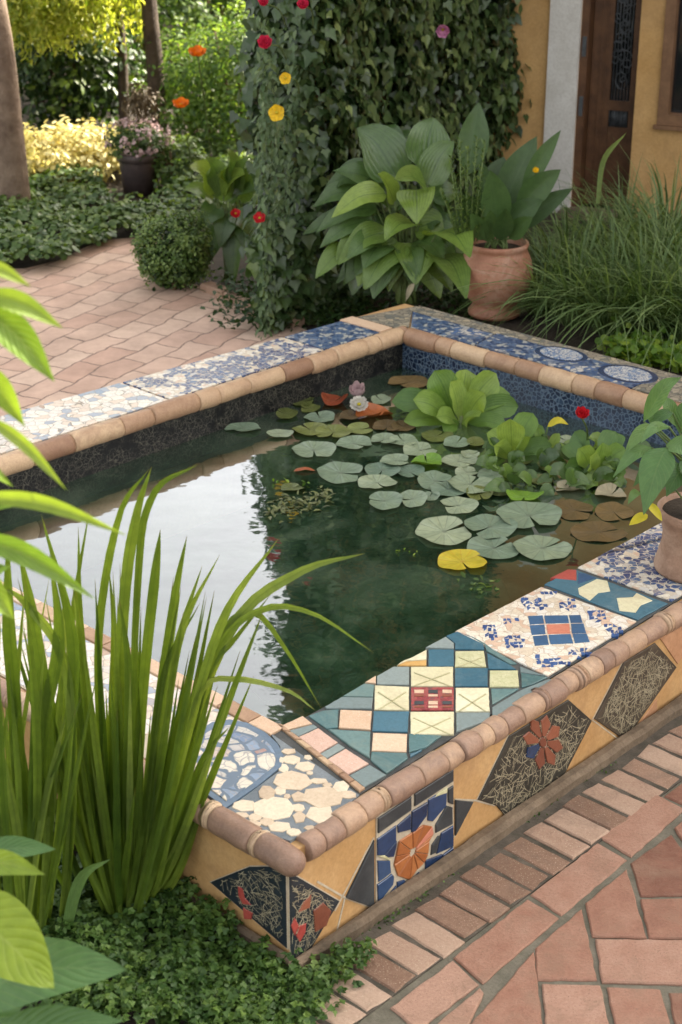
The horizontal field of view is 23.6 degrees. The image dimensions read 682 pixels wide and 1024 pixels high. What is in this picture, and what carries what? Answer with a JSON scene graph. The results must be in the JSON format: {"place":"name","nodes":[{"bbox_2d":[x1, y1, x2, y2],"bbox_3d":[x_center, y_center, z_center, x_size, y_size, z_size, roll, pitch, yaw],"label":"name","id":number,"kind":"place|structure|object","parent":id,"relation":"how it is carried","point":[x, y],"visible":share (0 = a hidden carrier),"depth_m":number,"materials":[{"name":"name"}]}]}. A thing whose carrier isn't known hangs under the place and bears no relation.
{"place":"outdoors","nodes":[
{"label":"outdoors","id":0,"kind":"place"},
{"bbox_2d":[0,261,124,619],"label":"leafy branch","id":1,"kind":"object","parent":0,"point":[19,338],"visible":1,"depth_m":2.65,"materials":[{"name":"green plant"}]},
{"bbox_2d":[0,232,306,415],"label":"path","id":2,"kind":"structure","parent":0,"point":[113,315],"depth_m":9.71,"materials":[{"name":"brick"}]},
{"bbox_2d":[129,192,215,290],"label":"box bush","id":3,"kind":"object","parent":2,"relation":"on","point":[175,257],"visible":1,"depth_m":10.28,"materials":[{"name":"green plant"}]},
{"bbox_2d":[1,1,681,1023],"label":"ground","id":4,"kind":"structure","parent":0,"point":[549,333],"depth_m":10.71,"materials":[{"name":"soil"}]},
{"bbox_2d":[0,0,30,213],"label":"tree","id":5,"kind":"object","parent":4,"relation":"on","point":[14,178],"visible":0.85,"depth_m":11.91,"materials":[{"name":"brown plant"}]},
{"bbox_2d":[1,799,81,890],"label":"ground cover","id":6,"kind":"object","parent":4,"relation":"on","point":[77,859],"depth_m":4.79,"materials":[{"name":"green plant"}]},
{"bbox_2d":[0,515,96,929],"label":"sword leaf clump","id":7,"kind":"object","parent":4,"relation":"on","point":[34,787],"visible":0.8,"depth_m":4.26,"materials":[{"name":"plant"}]},
{"bbox_2d":[0,836,126,1023],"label":"broad leaf plant","id":8,"kind":"object","parent":4,"relation":"on","point":[35,965],"visible":1,"depth_m":3.20,"materials":[{"name":"plant"}]},
{"bbox_2d":[23,115,123,182],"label":"golden bush","id":9,"kind":"object","parent":4,"relation":"on","point":[85,149],"visible":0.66,"depth_m":12.99,"materials":[{"name":"yellow plant"}]},
{"bbox_2d":[6,0,144,103],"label":"tree","id":10,"kind":"object","parent":4,"relation":"on","point":[37,17],"visible":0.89,"depth_m":13.56,"materials":[{"name":"yellow plant"}]},
{"bbox_2d":[13,13,146,134],"bbox_3d":[-2.435,-4.063,14.812,1.420,1.332,1.511,0,24,0],"label":"shrub","id":11,"kind":"object","parent":4,"relation":"on","point":[88,85],"visible":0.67,"depth_m":14.60,"materials":[{"name":"green plant"}]},
{"bbox_2d":[63,859,109,925],"bbox_3d":[-0.702,1.081,4.453,0.182,0.370,0.032,12,27,26],"label":"striped blade","id":12,"kind":"object","parent":4,"relation":"on","point":[78,883],"visible":0.8,"depth_m":4.43,"materials":[{"name":"green plant"}]},
{"bbox_2d":[114,4,129,132],"bbox_3d":[-2.782,-6.082,16.148,1.432,3.800,5.004,-6,25,-13],"label":"tree","id":13,"kind":"object","parent":4,"relation":"on","point":[123,79],"visible":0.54,"depth_m":14.55,"materials":[{"name":"brown plant"}]},
{"bbox_2d":[0,131,258,263],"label":"ground cover","id":14,"kind":"object","parent":4,"relation":"on","point":[78,225],"visible":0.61,"depth_m":11.73,"materials":[{"name":"green plant"}]},
{"bbox_2d":[116,148,156,195],"bbox_3d":[-1.590,-2.659,12.792,0.326,0.318,0.326,0,24,0],"label":"flower planter","id":15,"kind":"object","parent":4,"relation":"on","point":[137,175],"visible":0.65,"depth_m":12.69,"materials":[{"name":"ceramic"}]},
{"bbox_2d":[101,82,174,163],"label":"planter flowers","id":16,"kind":"object","parent":15,"relation":"in","point":[132,139],"visible":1,"depth_m":12.62,"materials":[{"name":"pink plant"}]},
{"bbox_2d":[141,0,168,145],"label":"tree","id":17,"kind":"object","parent":4,"relation":"on","point":[151,33],"visible":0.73,"depth_m":13.96,"materials":[{"name":"brown plant"}]},
{"bbox_2d":[93,0,231,98],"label":"shrub","id":18,"kind":"object","parent":4,"relation":"on","point":[185,14],"visible":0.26,"depth_m":16.19,"materials":[{"name":"green plant"}]},
{"bbox_2d":[151,132,206,193],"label":"shrub","id":19,"kind":"object","parent":4,"relation":"on","point":[167,160],"visible":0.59,"depth_m":12.77,"materials":[{"name":"green plant"}]},
{"bbox_2d":[172,97,191,181],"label":"poppy","id":20,"kind":"object","parent":4,"relation":"on","point":[181,102],"visible":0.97,"depth_m":11.45,"materials":[{"name":"orange plant"}]},
{"bbox_2d":[128,16,245,141],"bbox_3d":[-1.207,-3.775,14.357,1.205,1.132,1.246,-19,31,-36],"label":"shrub","id":21,"kind":"object","parent":4,"relation":"on","point":[176,72],"visible":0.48,"depth_m":14.04,"materials":[{"name":"green plant"}]},
{"bbox_2d":[17,464,371,917],"bbox_3d":[-0.406,0.530,4.388,0.985,1.494,0.237,0,24,0],"label":"sword leaf clump","id":22,"kind":"object","parent":4,"relation":"on","point":[136,828],"visible":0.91,"depth_m":4.37,"materials":[{"name":"plant"}]},
{"bbox_2d":[189,45,209,156],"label":"poppy","id":23,"kind":"object","parent":4,"relation":"on","point":[197,50],"visible":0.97,"depth_m":11.31,"materials":[{"name":"orange plant"}]},
{"bbox_2d":[26,855,376,1023],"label":"herb ground cover","id":24,"kind":"object","parent":4,"relation":"on","point":[196,984],"visible":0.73,"depth_m":4.40,"materials":[{"name":"green plant"}]},
{"bbox_2d":[158,0,253,66],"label":"shrub","id":25,"kind":"object","parent":4,"relation":"on","point":[216,6],"visible":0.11,"depth_m":17.09,"materials":[{"name":"green plant"}]},
{"bbox_2d":[183,0,253,156],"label":"shrub","id":26,"kind":"object","parent":4,"relation":"on","point":[229,95],"visible":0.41,"depth_m":13.60,"materials":[{"name":"green plant"}]},
{"bbox_2d":[184,149,255,281],"bbox_3d":[-0.727,-1.889,10.470,0.540,0.894,0.192,0,24,0],"label":"broadleaf plant","id":27,"kind":"object","parent":4,"relation":"on","point":[231,180],"visible":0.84,"depth_m":10.43,"materials":[{"name":"green plant"}]},
{"bbox_2d":[200,281,304,327],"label":"bed kerb","id":28,"kind":"structure","parent":4,"relation":"on","point":[209,287],"depth_m":10.25,"materials":[{"name":"stone"}]},
{"bbox_2d":[0,304,681,974],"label":"tiled pond","id":29,"kind":"structure","parent":4,"relation":"on","point":[360,810],"depth_m":6.35,"materials":[{"name":"tile"}]},
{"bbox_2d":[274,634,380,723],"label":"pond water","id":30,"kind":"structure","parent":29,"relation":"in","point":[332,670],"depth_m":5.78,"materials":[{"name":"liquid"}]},
{"bbox_2d":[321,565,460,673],"bbox_3d":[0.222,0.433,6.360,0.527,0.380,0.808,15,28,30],"label":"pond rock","id":31,"kind":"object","parent":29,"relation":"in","point":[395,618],"visible":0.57,"depth_m":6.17,"materials":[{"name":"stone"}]},
{"bbox_2d":[654,492,681,583],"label":"clay pot","id":32,"kind":"object","parent":29,"relation":"on","point":[668,561],"visible":0.91,"depth_m":5.77,"materials":[{"name":"ceramic"}]},
{"bbox_2d":[613,377,681,524],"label":"potted plant","id":33,"kind":"object","parent":32,"relation":"on","point":[660,469],"visible":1,"depth_m":5.53,"materials":[{"name":"green plant"}]},
{"bbox_2d":[200,267,487,331],"bbox_3d":[0.019,-1.282,9.904,1.812,0.362,1.172,0,24,0],"label":"bed planting","id":34,"kind":"object","parent":4,"relation":"on","point":[350,303],"visible":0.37,"depth_m":9.72,"materials":[{"name":"green plant"}]},
{"bbox_2d":[303,117,472,303],"bbox_3d":[0.275,-1.614,9.103,0.991,1.047,0.923,0,24,0],"label":"hosta","id":35,"kind":"object","parent":4,"relation":"on","point":[372,252],"visible":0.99,"depth_m":9.17,"materials":[{"name":"green plant"}]},
{"bbox_2d":[287,715,681,1023],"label":"border joint","id":36,"kind":"object","parent":4,"relation":"on","point":[490,853],"depth_m":4.95,"materials":[{"name":"concrete"}]},
{"bbox_2d":[295,725,681,1023],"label":"brick border","id":37,"kind":"object","parent":36,"relation":"on","point":[413,958],"visible":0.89,"depth_m":4.84,"materials":[{"name":"brick"}]},
{"bbox_2d":[299,0,681,222],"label":"house","id":38,"kind":"structure","parent":4,"relation":"on","point":[601,77],"depth_m":11.91,"materials":[{"name":"paint"}]},
{"bbox_2d":[229,0,531,339],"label":"climbing ivy","id":39,"kind":"object","parent":38,"relation":"attached to","point":[361,51],"visible":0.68,"depth_m":9.60,"materials":[{"name":"green plant"}]},
{"bbox_2d":[257,35,286,60],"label":"rose","id":40,"kind":"object","parent":39,"relation":"attached to","point":[265,41],"visible":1,"depth_m":8.73,"materials":[{"name":"red plant"}]},
{"bbox_2d":[268,104,293,133],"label":"yellow flower","id":41,"kind":"object","parent":39,"relation":"attached to","point":[275,112],"visible":1,"depth_m":8.89,"materials":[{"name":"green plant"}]},
{"bbox_2d":[279,72,299,93],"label":"yellow flower","id":42,"kind":"object","parent":39,"relation":"attached to","point":[285,78],"visible":1,"depth_m":8.91,"materials":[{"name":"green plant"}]},
{"bbox_2d":[436,13,448,37],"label":"pink flower","id":43,"kind":"object","parent":39,"relation":"attached to","point":[442,31],"visible":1,"depth_m":9.87,"materials":[{"name":"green plant"}]},
{"bbox_2d":[583,0,641,206],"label":"door","id":44,"kind":"structure","parent":38,"relation":"in","point":[616,33],"depth_m":12.01,"materials":[{"name":"brown wood"}]},
{"bbox_2d":[653,0,681,130],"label":"window","id":45,"kind":"structure","parent":38,"relation":"in","point":[669,114],"depth_m":11.66,"materials":[{"name":"brown wood"}]},
{"bbox_2d":[463,237,532,320],"bbox_3d":[0.863,-1.305,9.096,0.407,0.412,0.407,0,24,0],"label":"clay urn","id":46,"kind":"object","parent":4,"relation":"on","point":[479,258],"visible":0.73,"depth_m":8.94,"materials":[{"name":"ceramic"}]},
{"bbox_2d":[439,135,489,241],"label":"spiky herb","id":47,"kind":"object","parent":46,"relation":"in","point":[464,171],"visible":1,"depth_m":8.79,"materials":[{"name":"green plant"}]},
{"bbox_2d":[445,102,572,248],"bbox_3d":[0.926,-1.797,8.854,0.612,0.797,0.388,-12,27,-26],"label":"canna plant","id":48,"kind":"object","parent":46,"relation":"in","point":[520,201],"visible":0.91,"depth_m":8.84,"materials":[{"name":"green plant"}]},
{"bbox_2d":[396,133,681,371],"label":"ornamental grass","id":49,"kind":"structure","parent":4,"relation":"on","point":[621,273],"depth_m":8.90,"materials":[{"name":"plant"}]},
{"bbox_2d":[594,316,681,372],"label":"creeping plant","id":50,"kind":"object","parent":4,"relation":"on","point":[658,355],"visible":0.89,"depth_m":8.39,"materials":[{"name":"green plant"}]},
{"bbox_2d":[358,781,681,1023],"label":"paving","id":51,"kind":"structure","parent":0,"point":[563,953],"depth_m":4.56,"materials":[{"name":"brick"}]},
{"bbox_2d":[360,761,616,935],"bbox_3d":[0.923,0.820,5.461,0.079,0.042,3.067,21,32,39],"label":"joint moss","id":52,"kind":"object","parent":51,"relation":"on","point":[393,917],"visible":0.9,"depth_m":4.75,"materials":[{"name":"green plant"}]},
{"label":"pond water","id":53,"kind":"structure","parent":0,"visible":0},
{"bbox_2d":[225,422,260,430],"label":"lily pad","id":54,"kind":"object","parent":53,"relation":"on","point":[247,426],"visible":1,"depth_m":7.67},
{"bbox_2d":[242,647,295,702],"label":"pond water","id":55,"kind":"structure","parent":53,"relation":"in","point":[274,665],"depth_m":5.79,"materials":[{"name":"liquid"}]},
{"bbox_2d":[266,429,293,436],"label":"lily pad","id":56,"kind":"object","parent":53,"relation":"on","point":[279,433],"visible":1,"depth_m":7.59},
{"bbox_2d":[276,408,297,417],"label":"lily pad","id":57,"kind":"object","parent":53,"relation":"on","point":[288,413],"visible":1,"depth_m":7.82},
{"bbox_2d":[264,485,335,522],"bbox_3d":[-0.170,-0.035,6.872,0.403,0.051,0.246,-17,30,-34],"label":"floating debris","id":58,"kind":"object","parent":53,"relation":"on","point":[299,503],"visible":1,"depth_m":6.87,"materials":[{"name":"plant"}]},
{"bbox_2d":[292,422,326,434],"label":"lily pad","id":59,"kind":"object","parent":53,"relation":"on","point":[311,426],"visible":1,"depth_m":7.65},
{"bbox_2d":[292,441,335,456],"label":"lily pad","id":60,"kind":"object","parent":53,"relation":"on","point":[309,448],"visible":1,"depth_m":7.43,"materials":[{"name":"plant"}]},
{"bbox_2d":[304,410,334,421],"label":"lily pad","id":61,"kind":"object","parent":53,"relation":"on","point":[325,416],"visible":1,"depth_m":7.80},
{"bbox_2d":[315,424,351,436],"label":"lily pad","id":62,"kind":"object","parent":53,"relation":"on","point":[338,430],"visible":1,"depth_m":7.61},
{"bbox_2d":[321,392,347,405],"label":"lily pad","id":63,"kind":"object","parent":53,"relation":"on","point":[329,399],"visible":1,"depth_m":7.99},
{"bbox_2d":[317,461,362,483],"bbox_3d":[-0.006,-0.176,7.170,0.205,0.016,0.251,0,24,0],"label":"lily pad","id":64,"kind":"object","parent":53,"relation":"on","point":[333,472],"visible":1,"depth_m":7.18,"materials":[{"name":"plant"}]},
{"bbox_2d":[335,435,371,448],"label":"lily pad","id":65,"kind":"object","parent":53,"relation":"on","point":[351,442],"visible":1,"depth_m":7.50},
{"bbox_2d":[349,381,364,395],"bbox_3d":[0.078,-0.594,7.963,0.079,0.072,0.083,0,24,0],"label":"water lily bud","id":66,"kind":"object","parent":53,"relation":"on","point":[356,388],"visible":0.89,"depth_m":7.97,"materials":[{"name":"pink plant"}]},
{"bbox_2d":[347,422,372,433],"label":"lily pad","id":67,"kind":"object","parent":53,"relation":"on","point":[357,427],"visible":1,"depth_m":7.67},
{"bbox_2d":[356,402,392,416],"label":"lily pad","id":68,"kind":"object","parent":53,"relation":"on","point":[372,409],"visible":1,"depth_m":7.84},
{"bbox_2d":[350,395,367,410],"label":"water lily flower","id":69,"kind":"object","parent":68,"relation":"on","point":[359,403],"visible":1,"depth_m":7.82,"materials":[{"name":"white plant"}]},
{"bbox_2d":[358,474,397,488],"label":"lily pad","id":70,"kind":"object","parent":53,"relation":"on","point":[370,481],"visible":1,"depth_m":7.08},
{"bbox_2d":[371,394,390,403],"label":"lily pad","id":71,"kind":"object","parent":53,"relation":"on","point":[384,398],"visible":1,"depth_m":8.01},
{"bbox_2d":[365,462,400,476],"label":"lily pad","id":72,"kind":"object","parent":53,"relation":"on","point":[389,470],"visible":1,"depth_m":7.20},
{"bbox_2d":[371,433,395,442],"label":"lily pad","id":73,"kind":"object","parent":53,"relation":"on","point":[384,437],"visible":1,"depth_m":7.54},
{"bbox_2d":[369,491,402,509],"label":"lily pad","id":74,"kind":"object","parent":53,"relation":"on","point":[390,499],"visible":1,"depth_m":6.89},
{"bbox_2d":[373,419,399,430],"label":"lily pad","id":75,"kind":"object","parent":53,"relation":"on","point":[384,424],"visible":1,"depth_m":7.70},
{"bbox_2d":[380,453,408,464],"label":"lily pad","id":76,"kind":"object","parent":53,"relation":"on","point":[396,459],"visible":1,"depth_m":7.30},
{"bbox_2d":[389,433,417,444],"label":"lily pad","id":77,"kind":"object","parent":53,"relation":"on","point":[406,439],"visible":1,"depth_m":7.53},
{"bbox_2d":[391,420,415,430],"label":"lily pad","id":78,"kind":"object","parent":53,"relation":"on","point":[405,427],"visible":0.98,"depth_m":7.68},
{"bbox_2d":[388,375,427,387],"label":"lily pad","id":79,"kind":"object","parent":53,"relation":"on","point":[415,381],"visible":0.97,"depth_m":8.26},
{"bbox_2d":[398,464,424,476],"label":"lily pad","id":80,"kind":"object","parent":53,"relation":"on","point":[409,470],"visible":1,"depth_m":7.20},
{"bbox_2d":[400,490,427,506],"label":"lily pad","id":81,"kind":"object","parent":53,"relation":"on","point":[417,497],"visible":1,"depth_m":6.91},
{"bbox_2d":[403,442,436,455],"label":"lily pad","id":82,"kind":"object","parent":53,"relation":"on","point":[416,448],"visible":1,"depth_m":7.41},
{"bbox_2d":[411,452,441,464],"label":"lily pad","id":83,"kind":"object","parent":53,"relation":"on","point":[433,458],"visible":1,"depth_m":7.29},
{"bbox_2d":[417,470,451,489],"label":"lily pad","id":84,"kind":"object","parent":53,"relation":"on","point":[427,479],"visible":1,"depth_m":7.11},
{"bbox_2d":[421,429,452,441],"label":"lily pad","id":85,"kind":"object","parent":53,"relation":"on","point":[433,435],"visible":1,"depth_m":7.58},
{"bbox_2d":[415,516,471,544],"bbox_3d":[0.410,0.077,6.603,0.214,0.014,0.269,-8,25,-17],"label":"lily pad","id":86,"kind":"object","parent":53,"relation":"on","point":[431,529],"visible":1,"depth_m":6.62,"materials":[{"name":"plant"}]},
{"bbox_2d":[430,481,467,495],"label":"lily pad","id":87,"kind":"object","parent":53,"relation":"on","point":[451,490],"visible":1,"depth_m":6.99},
{"bbox_2d":[392,369,517,434],"bbox_3d":[0.542,-0.505,7.696,0.606,0.309,0.264,0,24,0],"label":"water lettuce","id":88,"kind":"object","parent":53,"relation":"on","point":[446,399],"visible":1,"depth_m":7.70,"materials":[{"name":"green plant"}]},
{"bbox_2d":[443,435,469,446],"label":"lily pad","id":89,"kind":"object","parent":53,"relation":"on","point":[452,441],"visible":1,"depth_m":7.50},
{"bbox_2d":[440,496,478,513],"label":"lily pad","id":90,"kind":"object","parent":53,"relation":"on","point":[459,504],"visible":1,"depth_m":6.85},
{"bbox_2d":[442,454,477,466],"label":"lily pad","id":91,"kind":"object","parent":53,"relation":"on","point":[457,460],"visible":0.99,"depth_m":7.30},
{"bbox_2d":[438,549,486,569],"bbox_3d":[0.472,0.185,6.365,0.193,0.013,0.184,0,24,0],"label":"lily pad","id":92,"kind":"object","parent":53,"relation":"on","point":[455,559],"visible":1,"depth_m":6.37,"materials":[{"name":"plant"}]},
{"bbox_2d":[455,466,477,474],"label":"lily pad","id":93,"kind":"object","parent":53,"relation":"on","point":[469,470],"visible":1,"depth_m":7.20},
{"bbox_2d":[447,474,491,492],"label":"lily pad","id":94,"kind":"object","parent":53,"relation":"on","point":[462,482],"visible":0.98,"depth_m":7.06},
{"bbox_2d":[467,436,484,445],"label":"lily pad","id":95,"kind":"object","parent":53,"relation":"on","point":[476,441],"visible":1,"depth_m":7.50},
{"bbox_2d":[457,571,500,595],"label":"floating sprig","id":96,"kind":"object","parent":53,"relation":"on","point":[480,591],"visible":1,"depth_m":6.18,"materials":[{"name":"green plant"}]},
{"bbox_2d":[466,485,492,499],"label":"lily pad","id":97,"kind":"object","parent":53,"relation":"on","point":[484,495],"visible":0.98,"depth_m":6.95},
{"bbox_2d":[477,468,500,478],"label":"lily pad","id":98,"kind":"object","parent":53,"relation":"on","point":[485,472],"visible":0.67,"depth_m":7.15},
{"bbox_2d":[464,514,517,538],"bbox_3d":[0.612,0.051,6.654,0.208,0.016,0.229,-15,29,-31],"label":"lily pad","id":99,"kind":"object","parent":53,"relation":"on","point":[498,525],"visible":1,"depth_m":6.65,"materials":[{"name":"plant"}]},
{"bbox_2d":[467,534,519,558],"bbox_3d":[0.604,0.142,6.466,0.204,0.015,0.222,-17,29,-33],"label":"lily pad","id":100,"kind":"object","parent":53,"relation":"on","point":[482,546],"visible":1,"depth_m":6.48,"materials":[{"name":"plant"}]},
{"bbox_2d":[481,412,551,469],"bbox_3d":[0.780,-0.294,7.264,0.353,0.278,0.180,-13,27,-27],"label":"water lettuce","id":101,"kind":"object","parent":53,"relation":"on","point":[517,432],"visible":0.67,"depth_m":7.27,"materials":[{"name":"green plant"}]},
{"bbox_2d":[506,489,543,500],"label":"lily pad","id":102,"kind":"object","parent":53,"relation":"on","point":[517,495],"visible":1,"depth_m":6.93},
{"bbox_2d":[496,501,561,527],"bbox_3d":[0.779,0.006,6.748,0.271,0.018,0.284,0,24,0],"label":"lily pad","id":103,"kind":"object","parent":53,"relation":"on","point":[521,513],"visible":1,"depth_m":6.76,"materials":[{"name":"plant"}]},
{"bbox_2d":[513,535,572,560],"bbox_3d":[0.791,0.138,6.470,0.218,0.016,0.236,-14,28,-28],"label":"lily pad","id":104,"kind":"object","parent":53,"relation":"on","point":[531,547],"visible":1,"depth_m":6.47,"materials":[{"name":"plant"}]},
{"bbox_2d":[534,427,566,473],"bbox_3d":[0.930,-0.267,7.298,0.217,0.202,0.082,7,25,14],"label":"water lettuce","id":105,"kind":"object","parent":53,"relation":"on","point":[554,439],"visible":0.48,"depth_m":7.29,"materials":[{"name":"green plant"}]},
{"bbox_2d":[475,432,650,501],"bbox_3d":[0.992,-0.213,7.166,0.809,0.158,0.568,0,24,0],"label":"pond foliage","id":106,"kind":"object","parent":53,"relation":"on","point":[583,479],"visible":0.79,"depth_m":7.05,"materials":[{"name":"green plant"}]},
{"bbox_2d":[556,480,580,490],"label":"lily pad","id":107,"kind":"object","parent":53,"relation":"on","point":[561,483],"visible":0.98,"depth_m":7.03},
{"bbox_2d":[555,499,592,519],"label":"lily pad","id":108,"kind":"object","parent":53,"relation":"on","point":[568,507],"visible":1,"depth_m":6.82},
{"bbox_2d":[575,406,589,440],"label":"red flower","id":109,"kind":"object","parent":53,"relation":"on","point":[582,412],"visible":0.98,"depth_m":6.89,"materials":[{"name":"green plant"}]},
{"bbox_2d":[561,430,625,490],"bbox_3d":[1.108,-0.214,7.151,0.281,0.228,0.304,0,24,0],"label":"water lettuce","id":110,"kind":"object","parent":53,"relation":"on","point":[578,449],"visible":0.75,"depth_m":7.13,"materials":[{"name":"green plant"}]},
{"bbox_2d":[570,521,627,541],"bbox_3d":[1.032,0.078,6.612,0.203,0.012,0.204,-12,27,-25],"label":"lily pad","id":111,"kind":"object","parent":53,"relation":"on","point":[589,531],"visible":1,"depth_m":6.61,"materials":[{"name":"plant"}]},
{"bbox_2d":[595,483,626,497],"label":"lily pad","id":112,"kind":"object","parent":53,"relation":"on","point":[607,489],"visible":1,"depth_m":6.98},
{"bbox_2d":[595,501,633,520],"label":"lily pad","id":113,"kind":"object","parent":53,"relation":"on","point":[607,511],"visible":1,"depth_m":6.80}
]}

